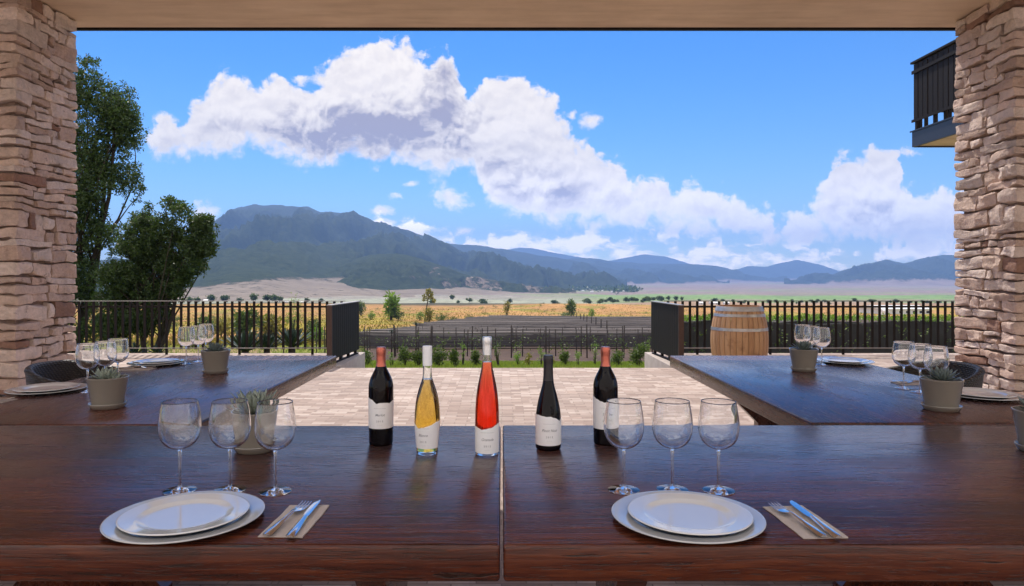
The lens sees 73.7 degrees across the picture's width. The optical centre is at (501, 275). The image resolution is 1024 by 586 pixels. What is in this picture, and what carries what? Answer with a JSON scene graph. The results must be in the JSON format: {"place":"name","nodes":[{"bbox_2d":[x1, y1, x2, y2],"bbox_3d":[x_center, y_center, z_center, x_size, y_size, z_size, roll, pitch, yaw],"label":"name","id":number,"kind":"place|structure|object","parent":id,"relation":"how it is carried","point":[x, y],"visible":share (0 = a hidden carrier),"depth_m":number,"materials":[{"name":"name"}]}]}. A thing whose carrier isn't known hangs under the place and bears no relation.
{"place":"outdoors","nodes":[
{"label":"outdoors","id":0,"kind":"place"},
{"bbox_2d":[72,204,626,300],"bbox_3d":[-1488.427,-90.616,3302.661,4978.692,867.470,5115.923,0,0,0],"label":"forested mountain","id":1,"kind":"structure","parent":0,"point":[283,251],"depth_m":2667.28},
{"bbox_2d":[327,253,575,292],"bbox_3d":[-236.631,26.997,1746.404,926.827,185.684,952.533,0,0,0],"label":"wooded foothill","id":2,"kind":"structure","parent":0,"point":[395,271],"depth_m":1739.81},
{"bbox_2d":[365,360,644,367],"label":"lawn grass","id":3,"kind":"structure","parent":0,"point":[513,363],"depth_m":21.81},
{"bbox_2d":[0,353,1023,585],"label":"patio","id":4,"kind":"structure","parent":0,"point":[334,396],"depth_m":7.18,"materials":[{"name":"stone"}]},
{"bbox_2d":[0,0,77,395],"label":"stone pillar","id":5,"kind":"structure","parent":4,"relation":"on","point":[38,165],"depth_m":5.29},
{"bbox_2d":[39,0,991,30],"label":"pavilion roof","id":6,"kind":"structure","parent":5,"relation":"on","point":[514,15],"depth_m":5.67,"materials":[{"name":"paint"}]},
{"bbox_2d":[24,359,116,384],"bbox_3d":[-2.449,0.892,4.047,0.619,0.758,0.678,0,0,-4],"label":"wicker chair","id":7,"kind":"object","parent":4,"relation":"on","point":[53,371],"visible":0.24,"depth_m":4.14,"materials":[{"name":"wicker"}]},
{"bbox_2d":[0,356,335,585],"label":"dining table","id":8,"kind":"object","parent":4,"relation":"on","point":[148,392],"visible":0.34,"depth_m":3.04,"materials":[{"name":"brown wood"}]},
{"bbox_2d":[4,383,86,394],"bbox_3d":[-2.045,0.512,3.070,0.316,0.016,0.316,0,0,0],"label":"charger plate","id":9,"kind":"object","parent":8,"relation":"on","point":[11,391],"visible":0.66,"depth_m":3.00,"materials":[{"name":"ceramic"}]},
{"bbox_2d":[12,382,79,392],"bbox_3d":[-2.045,0.505,3.070,0.256,0.015,0.256,0,0,0],"label":"dinner plate","id":10,"kind":"object","parent":9,"relation":"on","point":[45,387],"visible":1,"depth_m":3.09,"materials":[{"name":"white ceramic"}]},
{"bbox_2d":[75,343,99,392],"bbox_3d":[-1.853,0.411,3.054,0.097,0.217,0.097,0,0,-20],"label":"wine glass","id":11,"kind":"object","parent":8,"relation":"on","point":[87,356],"visible":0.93,"depth_m":3.02,"materials":[{"name":"white"}]},
{"bbox_2d":[95,340,116,368],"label":"wine glass","id":12,"kind":"object","parent":8,"relation":"on","point":[108,352],"visible":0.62,"depth_m":3.13,"materials":[{"name":"white"}]},
{"bbox_2d":[86,367,129,409],"bbox_3d":[-1.552,0.438,2.690,0.150,0.164,0.150,0,0,31],"label":"potted succulent","id":13,"kind":"object","parent":8,"relation":"on","point":[107,388],"visible":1,"depth_m":2.64,"materials":[{"name":"ceramic"}]},
{"bbox_2d":[108,338,128,373],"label":"wine glass","id":14,"kind":"object","parent":8,"relation":"on","point":[122,344],"visible":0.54,"depth_m":3.27,"materials":[{"name":"white"}]},
{"bbox_2d":[126,359,185,366],"bbox_3d":[-2.020,0.512,4.000,0.316,0.016,0.316,0,0,0],"label":"charger plate","id":15,"kind":"object","parent":8,"relation":"on","point":[134,364],"visible":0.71,"depth_m":3.92,"materials":[{"name":"ceramic"}]},
{"bbox_2d":[132,358,180,364],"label":"dinner plate","id":16,"kind":"object","parent":15,"relation":"on","point":[157,361],"visible":1,"depth_m":4.03,"materials":[{"name":"white ceramic"}]},
{"bbox_2d":[177,327,194,364],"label":"wine glass","id":17,"kind":"object","parent":8,"relation":"on","point":[185,337],"visible":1,"depth_m":4.00,"materials":[{"name":"clear"}]},
{"bbox_2d":[191,325,206,361],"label":"wine glass","id":18,"kind":"object","parent":8,"relation":"on","point":[200,334],"visible":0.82,"depth_m":4.10,"materials":[{"name":"white"}]},
{"bbox_2d":[199,324,213,358],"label":"wine glass","id":19,"kind":"object","parent":8,"relation":"on","point":[210,331],"visible":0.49,"depth_m":4.25,"materials":[{"name":"white"}]},
{"bbox_2d":[200,342,230,373],"bbox_3d":[-1.529,0.435,3.650,0.152,0.170,0.150,0,0,-17],"label":"potted succulent","id":20,"kind":"object","parent":8,"relation":"on","point":[215,358],"visible":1,"depth_m":3.60,"materials":[{"name":"ceramic"}]},
{"bbox_2d":[70,301,342,354],"bbox_3d":[-5.860,0.836,11.000,6.680,0.868,0.044,0,0,0],"label":"metal fence","id":21,"kind":"object","parent":4,"relation":"on","point":[195,307],"visible":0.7,"depth_m":10.99,"materials":[{"name":"brown metal"}]},
{"bbox_2d":[0,426,500,585],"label":"dining table","id":22,"kind":"object","parent":4,"relation":"on","point":[399,511],"visible":0.89,"depth_m":1.56,"materials":[{"name":"brown wood"}]},
{"bbox_2d":[157,398,201,494],"bbox_3d":[-0.778,0.411,1.650,0.097,0.217,0.097,0,0,-21],"label":"wine glass","id":23,"kind":"object","parent":22,"relation":"on","point":[179,426],"visible":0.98,"depth_m":1.62,"materials":[{"name":"white"}]},
{"bbox_2d":[100,491,264,544],"bbox_3d":[-0.668,0.512,1.445,0.316,0.016,0.316,0,0,0],"label":"charger plate","id":24,"kind":"object","parent":22,"relation":"on","point":[109,529],"visible":0.48,"depth_m":1.37,"materials":[{"name":"ceramic"}]},
{"bbox_2d":[116,493,249,535],"bbox_3d":[-0.668,0.505,1.441,0.256,0.015,0.256,0,0,0],"label":"dinner plate","id":25,"kind":"object","parent":24,"relation":"on","point":[182,514],"visible":1,"depth_m":1.44,"materials":[{"name":"white ceramic"}]},
{"bbox_2d":[208,398,250,491],"bbox_3d":[-0.659,0.411,1.655,0.097,0.217,0.097,0,0,38],"label":"wine glass","id":26,"kind":"object","parent":22,"relation":"on","point":[229,425],"visible":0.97,"depth_m":1.62,"materials":[{"name":"white"}]},
{"bbox_2d":[230,389,287,454],"bbox_3d":[-0.735,0.428,2.031,0.170,0.182,0.170,0,0,9],"label":"potted succulent","id":27,"kind":"object","parent":22,"relation":"on","point":[250,446],"visible":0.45,"depth_m":1.98,"materials":[{"name":"green plant"}]},
{"bbox_2d":[254,399,295,496],"bbox_3d":[-0.545,0.411,1.643,0.097,0.217,0.097,0,0,-44],"label":"wine glass","id":28,"kind":"object","parent":22,"relation":"on","point":[275,425],"visible":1,"depth_m":1.61,"materials":[{"name":"white"}]},
{"bbox_2d":[258,505,328,537],"bbox_3d":[-0.436,0.518,1.448,0.092,0.004,0.188,0,0,2],"label":"napkin","id":29,"kind":"object","parent":22,"relation":"on","point":[294,518],"visible":0.72,"depth_m":1.44,"materials":[{"name":"paper"}]},
{"bbox_2d":[263,500,311,535],"bbox_3d":[-0.452,0.509,1.445,0.025,0.010,0.192,0,0,8],"label":"fork","id":30,"kind":"object","parent":29,"relation":"on","point":[272,529],"visible":1,"depth_m":1.41,"materials":[{"name":"metal"}]},
{"bbox_2d":[286,500,319,536],"bbox_3d":[-0.416,0.510,1.445,0.019,0.007,0.213,0,0,0],"label":"knife","id":31,"kind":"object","parent":29,"relation":"on","point":[295,529],"visible":1,"depth_m":1.41,"materials":[{"name":"metal"}]},
{"bbox_2d":[368,347,393,445],"bbox_3d":[-0.374,0.370,2.115,0.077,0.300,0.077,0,0,0],"label":"wine bottle","id":32,"kind":"object","parent":22,"relation":"on","point":[380,401],"visible":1,"depth_m":2.09,"materials":[{"name":"black glass"}]},
{"bbox_2d":[414,345,439,454],"bbox_3d":[-0.219,0.363,2.005,0.076,0.315,0.076,0,0,0],"label":"wine bottle","id":33,"kind":"object","parent":22,"relation":"on","point":[427,419],"visible":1,"depth_m":1.98,"materials":[{"name":"yellow glass"}]},
{"bbox_2d":[475,336,498,455],"bbox_3d":[-0.043,0.349,2.000,0.071,0.342,0.071,0,0,0],"label":"wine bottle","id":34,"kind":"object","parent":22,"relation":"on","point":[487,424],"visible":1,"depth_m":1.98,"materials":[{"name":"red glass"}]},
{"bbox_2d":[335,352,364,367],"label":"stair kerb","id":35,"kind":"structure","parent":4,"relation":"on","point":[356,361],"depth_m":10.50,"materials":[{"name":"concrete"}]},
{"bbox_2d":[326,301,359,362],"bbox_3d":[-2.375,0.832,10.307,0.084,0.848,1.449,0,0,4],"label":"railing panel","id":36,"kind":"object","parent":35,"relation":"on","point":[342,328],"visible":0.86,"depth_m":10.11,"materials":[{"name":"brown metal"}]},
{"bbox_2d":[645,352,671,367],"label":"stair kerb","id":37,"kind":"structure","parent":4,"relation":"on","point":[652,360],"depth_m":10.50,"materials":[{"name":"concrete"}]},
{"bbox_2d":[650,301,683,360],"bbox_3d":[2.480,0.832,10.307,0.084,0.848,1.448,0,0,-3],"label":"railing panel","id":38,"kind":"object","parent":37,"relation":"on","point":[667,329],"visible":0.84,"depth_m":10.13,"materials":[{"name":"brown metal"}]},
{"bbox_2d":[710,305,768,355],"bbox_3d":[3.061,0.828,8.800,0.710,0.885,0.708,0,0,-17],"label":"wine barrel","id":39,"kind":"object","parent":4,"relation":"on","point":[748,335],"visible":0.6,"depth_m":8.52,"materials":[{"name":"brown wood"}]},
{"bbox_2d":[503,425,1023,585],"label":"dining table","id":40,"kind":"object","parent":4,"relation":"on","point":[919,502],"visible":1,"depth_m":1.57,"materials":[{"name":"brown wood"}]},
{"bbox_2d":[535,355,560,450],"bbox_3d":[0.140,0.379,2.055,0.078,0.282,0.077,0,0,0],"label":"wine bottle","id":41,"kind":"object","parent":40,"relation":"on","point":[548,426],"visible":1,"depth_m":2.03,"materials":[{"name":"black glass"}]},
{"bbox_2d":[593,346,617,445],"bbox_3d":[0.322,0.370,2.120,0.077,0.300,0.077,0,0,0],"label":"wine bottle","id":42,"kind":"object","parent":40,"relation":"on","point":[605,386],"visible":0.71,"depth_m":2.09,"materials":[{"name":"black glass"}]},
{"bbox_2d":[604,398,643,494],"bbox_3d":[0.296,0.411,1.655,0.097,0.217,0.097,0,0,-25],"label":"wine glass","id":43,"kind":"object","parent":40,"relation":"on","point":[623,424],"visible":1,"depth_m":1.62,"materials":[{"name":"white"}]},
{"bbox_2d":[652,398,692,490],"bbox_3d":[0.414,0.411,1.657,0.097,0.217,0.097,0,0,-4],"label":"wine glass","id":44,"kind":"object","parent":40,"relation":"on","point":[672,424],"visible":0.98,"depth_m":1.62,"materials":[{"name":"white"}]},
{"bbox_2d":[611,490,766,543],"bbox_3d":[0.392,0.512,1.447,0.316,0.016,0.316,0,0,0],"label":"charger plate","id":45,"kind":"object","parent":40,"relation":"on","point":[625,518],"visible":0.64,"depth_m":1.37,"materials":[{"name":"ceramic"}]},
{"bbox_2d":[628,492,753,535],"bbox_3d":[0.396,0.505,1.443,0.256,0.015,0.256,0,0,0],"label":"dinner plate","id":46,"kind":"object","parent":45,"relation":"on","point":[690,513],"visible":1,"depth_m":1.45,"materials":[{"name":"white ceramic"}]},
{"bbox_2d":[698,398,739,495],"bbox_3d":[0.524,0.411,1.650,0.097,0.217,0.097,0,0,-36],"label":"wine glass","id":47,"kind":"object","parent":40,"relation":"on","point":[718,425],"visible":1,"depth_m":1.62,"materials":[{"name":"white"}]},
{"bbox_2d":[763,505,847,538],"bbox_3d":[0.636,0.518,1.442,0.092,0.004,0.188,0,0,-3],"label":"napkin","id":48,"kind":"object","parent":40,"relation":"on","point":[797,526],"visible":0.77,"depth_m":1.43,"materials":[{"name":"paper"}]},
{"bbox_2d":[767,502,826,536],"bbox_3d":[0.620,0.509,1.437,0.025,0.010,0.192,0,0,-8],"label":"fork","id":49,"kind":"object","parent":48,"relation":"on","point":[816,531],"visible":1,"depth_m":1.41,"materials":[{"name":"metal"}]},
{"bbox_2d":[790,500,841,537],"bbox_3d":[0.656,0.510,1.441,0.019,0.007,0.213,0,0,-1],"label":"knife","id":50,"kind":"object","parent":48,"relation":"on","point":[828,529],"visible":1,"depth_m":1.41,"materials":[{"name":"metal"}]},
{"bbox_2d":[1011,396,1023,450],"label":"potted succulent","id":51,"kind":"object","parent":40,"relation":"on","point":[1018,413],"visible":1,"depth_m":2.03,"materials":[{"name":"green plant"}]},
{"bbox_2d":[667,301,963,354],"bbox_3d":[5.910,0.836,11.000,6.580,0.868,0.044,0,0,0],"label":"metal fence","id":52,"kind":"object","parent":4,"relation":"on","point":[843,307],"visible":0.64,"depth_m":10.99,"materials":[{"name":"brown metal"}]},
{"bbox_2d":[670,356,1023,585],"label":"dining table","id":53,"kind":"object","parent":4,"relation":"on","point":[768,390],"visible":0.39,"depth_m":2.99,"materials":[{"name":"brown wood"}]},
{"bbox_2d":[794,324,809,342],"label":"wine glass","id":54,"kind":"object","parent":53,"relation":"on","point":[798,332],"visible":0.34,"depth_m":4.18,"materials":[{"name":"white"}]},
{"bbox_2d":[789,341,818,372],"bbox_3d":[1.647,0.437,3.721,0.154,0.166,0.151,0,0,-34],"label":"potted succulent","id":55,"kind":"object","parent":53,"relation":"on","point":[803,355],"visible":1,"depth_m":3.67,"materials":[{"name":"ceramic"}]},
{"bbox_2d":[803,326,818,362],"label":"wine glass","id":56,"kind":"object","parent":53,"relation":"on","point":[808,333],"visible":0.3,"depth_m":4.07,"materials":[{"name":"clear"}]},
{"bbox_2d":[813,327,830,364],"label":"wine glass","id":57,"kind":"object","parent":53,"relation":"on","point":[821,337],"visible":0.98,"depth_m":3.96,"materials":[{"name":"white"}]},
{"bbox_2d":[817,358,874,364],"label":"charger plate","id":58,"kind":"object","parent":53,"relation":"on","point":[863,363],"visible":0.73,"depth_m":3.98,"materials":[{"name":"ceramic"}]},
{"bbox_2d":[822,357,868,362],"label":"dinner plate","id":59,"kind":"object","parent":58,"relation":"on","point":[845,360],"visible":0.97,"depth_m":4.08,"materials":[{"name":"white ceramic"}]},
{"bbox_2d":[892,341,913,389],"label":"wine glass","id":60,"kind":"object","parent":53,"relation":"on","point":[899,353],"visible":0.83,"depth_m":3.13,"materials":[{"name":"white"}]},
{"bbox_2d":[907,343,930,393],"bbox_3d":[1.866,0.411,3.045,0.097,0.217,0.097,0,0,-14],"label":"wine glass","id":61,"kind":"object","parent":53,"relation":"on","point":[915,355],"visible":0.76,"depth_m":3.02,"materials":[{"name":"white"}]},
{"bbox_2d":[923,345,949,370],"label":"wine glass","id":62,"kind":"object","parent":53,"relation":"on","point":[934,356],"visible":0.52,"depth_m":2.91,"materials":[{"name":"clear"}]},
{"bbox_2d":[919,365,964,412],"bbox_3d":[1.703,0.436,2.646,0.150,0.168,0.152,0,0,9],"label":"potted succulent","id":63,"kind":"object","parent":53,"relation":"on","point":[941,388],"visible":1,"depth_m":2.60,"materials":[{"name":"ceramic"}]},
{"bbox_2d":[961,392,1023,400],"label":"charger plate","id":64,"kind":"object","parent":53,"relation":"on","point":[998,399],"visible":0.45,"depth_m":2.83,"materials":[{"name":"ceramic"}]},
{"bbox_2d":[962,387,1017,397],"bbox_3d":[2.055,0.505,2.930,0.256,0.015,0.256,0,0,0],"label":"dinner plate","id":65,"kind":"object","parent":64,"relation":"on","point":[980,392],"visible":0.76,"depth_m":2.94,"materials":[{"name":"white ceramic"}]},
{"bbox_2d":[887,361,984,387],"bbox_3d":[2.459,0.892,4.019,0.619,0.758,0.678,0,0,2],"label":"wicker chair","id":66,"kind":"object","parent":4,"relation":"on","point":[971,374],"visible":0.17,"depth_m":4.01,"materials":[{"name":"wicker"}]},
{"bbox_2d":[953,0,1023,394],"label":"stone pillar","id":67,"kind":"structure","parent":4,"relation":"on","point":[989,142],"depth_m":5.36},
{"bbox_2d":[67,31,963,270],"label":"sky","id":68,"kind":"structure","parent":0,"point":[732,150],"materials":[{"name":"blue"}]},
{"bbox_2d":[74,282,963,367],"bbox_3d":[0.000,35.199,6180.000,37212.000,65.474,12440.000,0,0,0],"label":"ground","id":69,"kind":"structure","parent":0,"point":[760,292],"depth_m":595.81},
{"bbox_2d":[67,53,150,352],"bbox_3d":[-11.696,-1.628,18.456,4.325,8.968,3.428,0,0,0],"label":"evergreen tree","id":70,"kind":"object","parent":69,"relation":"on","point":[118,113],"visible":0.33,"depth_m":18.28,"materials":[{"name":"green plant"}]},
{"bbox_2d":[88,194,220,352],"bbox_3d":[-8.370,0.382,16.594,3.107,4.676,1.554,0,0,-8],"label":"spreading tree","id":71,"kind":"object","parent":69,"relation":"on","point":[166,264],"visible":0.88,"depth_m":16.25,"materials":[{"name":"green plant"}]},
{"bbox_2d":[213,317,230,336],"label":"shrub","id":72,"kind":"object","parent":69,"relation":"on","point":[221,327],"visible":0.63,"depth_m":85.50,"materials":[{"name":"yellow plant"}]},
{"bbox_2d":[214,330,274,352],"bbox_3d":[-5.504,1.848,14.612,1.197,1.400,1.290,0,0,-30],"label":"agave","id":73,"kind":"object","parent":69,"relation":"on","point":[250,340],"visible":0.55,"depth_m":14.51,"materials":[{"name":"green plant"}]},
{"bbox_2d":[228,304,266,337],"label":"shrub","id":74,"kind":"object","parent":69,"relation":"on","point":[250,320],"visible":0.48,"depth_m":69.95,"materials":[{"name":"green plant"}]},
{"bbox_2d":[132,344,369,367],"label":"garden grass","id":75,"kind":"structure","parent":69,"relation":"on","point":[259,350],"depth_m":48.89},
{"bbox_2d":[251,334,288,352],"bbox_3d":[-5.159,1.893,14.961,1.039,1.344,1.064,0,0,0],"label":"agave","id":76,"kind":"object","parent":69,"relation":"on","point":[272,345],"visible":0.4,"depth_m":14.89,"materials":[{"name":"green plant"}]},
{"bbox_2d":[257,313,287,336],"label":"shrub","id":77,"kind":"object","parent":69,"relation":"on","point":[272,324],"visible":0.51,"depth_m":82.31,"materials":[{"name":"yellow plant"}]},
{"bbox_2d":[270,328,316,352],"bbox_3d":[-4.700,1.863,15.417,1.195,1.435,1.245,0,0,-38],"label":"agave","id":78,"kind":"object","parent":69,"relation":"on","point":[294,338],"visible":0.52,"depth_m":15.33,"materials":[{"name":"green plant"}]},
{"bbox_2d":[382,290,401,320],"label":"tree","id":79,"kind":"object","parent":69,"relation":"on","point":[392,303],"visible":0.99,"depth_m":161.55,"materials":[{"name":"green plant"}]},
{"bbox_2d":[397,343,416,364],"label":"rounded shrub","id":80,"kind":"object","parent":69,"relation":"on","point":[405,356],"visible":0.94,"depth_m":21.78,"materials":[{"name":"green plant"}]},
{"bbox_2d":[432,344,450,366],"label":"rounded shrub","id":81,"kind":"object","parent":69,"relation":"on","point":[438,355],"visible":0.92,"depth_m":21.76,"materials":[{"name":"green plant"}]},
{"bbox_2d":[283,324,650,357],"bbox_3d":[-1.360,3.725,38.027,21.673,2.110,0.877,0,0,0],"label":"vine trellis","id":82,"kind":"object","parent":69,"relation":"on","point":[472,340],"visible":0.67,"depth_m":37.99,"materials":[{"name":"brown metal"}]},
{"bbox_2d":[307,326,652,356],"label":"vine trellis","id":83,"kind":"object","parent":69,"relation":"on","point":[555,347],"visible":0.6,"depth_m":42.99,"materials":[{"name":"brown metal"}]},
{"bbox_2d":[91,303,905,345],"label":"dry field grass","id":84,"kind":"structure","parent":69,"relation":"on","point":[229,332],"depth_m":168.19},
{"bbox_2d":[359,326,638,352],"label":"vine trellis","id":85,"kind":"object","parent":69,"relation":"on","point":[549,339],"visible":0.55,"depth_m":48.49,"materials":[{"name":"brown metal"}]},
{"bbox_2d":[434,321,565,322],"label":"vine row","id":86,"kind":"object","parent":69,"relation":"on","point":[502,321],"visible":0.17,"depth_m":113.26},
{"bbox_2d":[359,330,650,347],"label":"vine row","id":87,"kind":"object","parent":69,"relation":"on","point":[603,339],"visible":0.32,"depth_m":55.67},
{"bbox_2d":[359,326,650,350],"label":"vine trellis","id":88,"kind":"object","parent":69,"relation":"on","point":[540,343],"visible":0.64,"depth_m":52.49,"materials":[{"name":"brown metal"}]},
{"bbox_2d":[363,329,648,333],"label":"vine row","id":89,"kind":"object","parent":69,"relation":"on","point":[493,331],"visible":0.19,"depth_m":62.15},
{"bbox_2d":[363,328,650,331],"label":"vine row","id":90,"kind":"object","parent":69,"relation":"on","point":[517,330],"visible":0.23,"depth_m":65.29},
{"bbox_2d":[371,328,650,331],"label":"vine row","id":91,"kind":"object","parent":69,"relation":"on","point":[506,329],"visible":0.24,"depth_m":68.46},
{"bbox_2d":[402,326,623,330],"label":"vine row","id":92,"kind":"object","parent":69,"relation":"on","point":[504,328],"visible":0.16,"depth_m":74.93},
{"bbox_2d":[397,325,650,328],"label":"vine row","id":93,"kind":"object","parent":69,"relation":"on","point":[439,326],"visible":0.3,"depth_m":84.92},
{"bbox_2d":[417,323,636,325],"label":"vine row","id":94,"kind":"object","parent":69,"relation":"on","point":[454,324],"visible":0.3,"depth_m":98.75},
{"bbox_2d":[410,325,650,327],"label":"vine row","id":95,"kind":"object","parent":69,"relation":"on","point":[541,326],"visible":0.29,"depth_m":91.75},
{"bbox_2d":[424,322,650,323],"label":"vine row","id":96,"kind":"object","parent":69,"relation":"on","point":[521,322],"visible":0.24,"depth_m":105.92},
{"bbox_2d":[427,324,650,326],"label":"vine row","id":97,"kind":"object","parent":69,"relation":"on","point":[495,325],"visible":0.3,"depth_m":95.14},
{"bbox_2d":[545,284,643,293],"bbox_3d":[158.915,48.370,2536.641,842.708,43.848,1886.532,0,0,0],"label":"village trees","id":98,"kind":"object","parent":69,"relation":"on","point":[623,288],"visible":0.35,"depth_m":2310.06,"materials":[{"name":"green plant"}]},
{"bbox_2d":[440,320,782,321],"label":"vine row","id":99,"kind":"object","parent":69,"relation":"on","point":[555,320],"visible":0.19,"depth_m":120.75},
{"bbox_2d":[610,349,625,365],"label":"rounded shrub","id":100,"kind":"object","parent":69,"relation":"on","point":[616,358],"visible":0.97,"depth_m":21.75,"materials":[{"name":"green plant"}]},
{"bbox_2d":[466,317,803,319],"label":"vine row","id":101,"kind":"object","parent":69,"relation":"on","point":[554,317],"visible":0.24,"depth_m":140.28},
{"bbox_2d":[465,318,804,320],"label":"vine row","id":102,"kind":"object","parent":69,"relation":"on","point":[572,318],"visible":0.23,"depth_m":136.28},
{"bbox_2d":[628,341,648,365],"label":"rounded shrub","id":103,"kind":"object","parent":69,"relation":"on","point":[639,352],"visible":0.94,"depth_m":21.76,"materials":[{"name":"green plant"}]},
{"bbox_2d":[684,313,950,323],"bbox_3d":[14.709,2.360,25.888,16.720,1.938,1.618,0,0,0],"label":"leafy vine row","id":104,"kind":"object","parent":69,"relation":"on","point":[809,322],"visible":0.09,"depth_m":25.87,"materials":[{"name":"green plant"}]},
{"bbox_2d":[684,312,962,352],"bbox_3d":[12.768,2.038,22.480,14.655,1.768,1.464,0,0,0],"label":"leafy vine row","id":105,"kind":"object","parent":69,"relation":"on","point":[839,333],"visible":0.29,"depth_m":22.27,"materials":[{"name":"green plant"}]},
{"bbox_2d":[859,305,928,313],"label":"farm shed","id":106,"kind":"structure","parent":69,"relation":"on","point":[912,310],"depth_m":240.74,"materials":[{"name":"metal"}]},
{"bbox_2d":[450,244,729,283],"bbox_3d":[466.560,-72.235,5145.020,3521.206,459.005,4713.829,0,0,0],"label":"dark ridge","id":107,"kind":"structure","parent":0,"point":[638,276],"depth_m":5867.70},
{"bbox_2d":[508,248,688,263],"bbox_3d":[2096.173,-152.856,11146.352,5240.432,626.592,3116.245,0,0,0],"label":"distant peak","id":108,"kind":"structure","parent":0,"point":[645,259],"depth_m":11199.31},
{"bbox_2d":[568,258,786,281],"bbox_3d":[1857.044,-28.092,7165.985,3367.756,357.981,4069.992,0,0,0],"label":"long low ridge","id":109,"kind":"structure","parent":0,"point":[722,274],"depth_m":7337.40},
{"bbox_2d":[737,260,839,279],"bbox_3d":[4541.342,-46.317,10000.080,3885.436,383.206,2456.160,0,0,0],"label":"distant mountain","id":110,"kind":"structure","parent":0,"point":[793,270],"depth_m":9737.33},
{"bbox_2d":[784,255,963,285],"bbox_3d":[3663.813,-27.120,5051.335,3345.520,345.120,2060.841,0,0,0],"label":"hills","id":111,"kind":"structure","parent":0,"point":[939,270],"depth_m":4822.68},
{"bbox_3d":[8.200,-2.230,8.150,0.400,7.000,4.300,0,0,0],"label":"wing wall","id":112,"kind":"object","parent":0,"visible":0},
{"bbox_2d":[910,40,963,147],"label":"balcony","id":113,"kind":"structure","parent":112,"relation":"attached to","point":[934,73],"depth_m":9.99,"materials":[{"name":"paint"}]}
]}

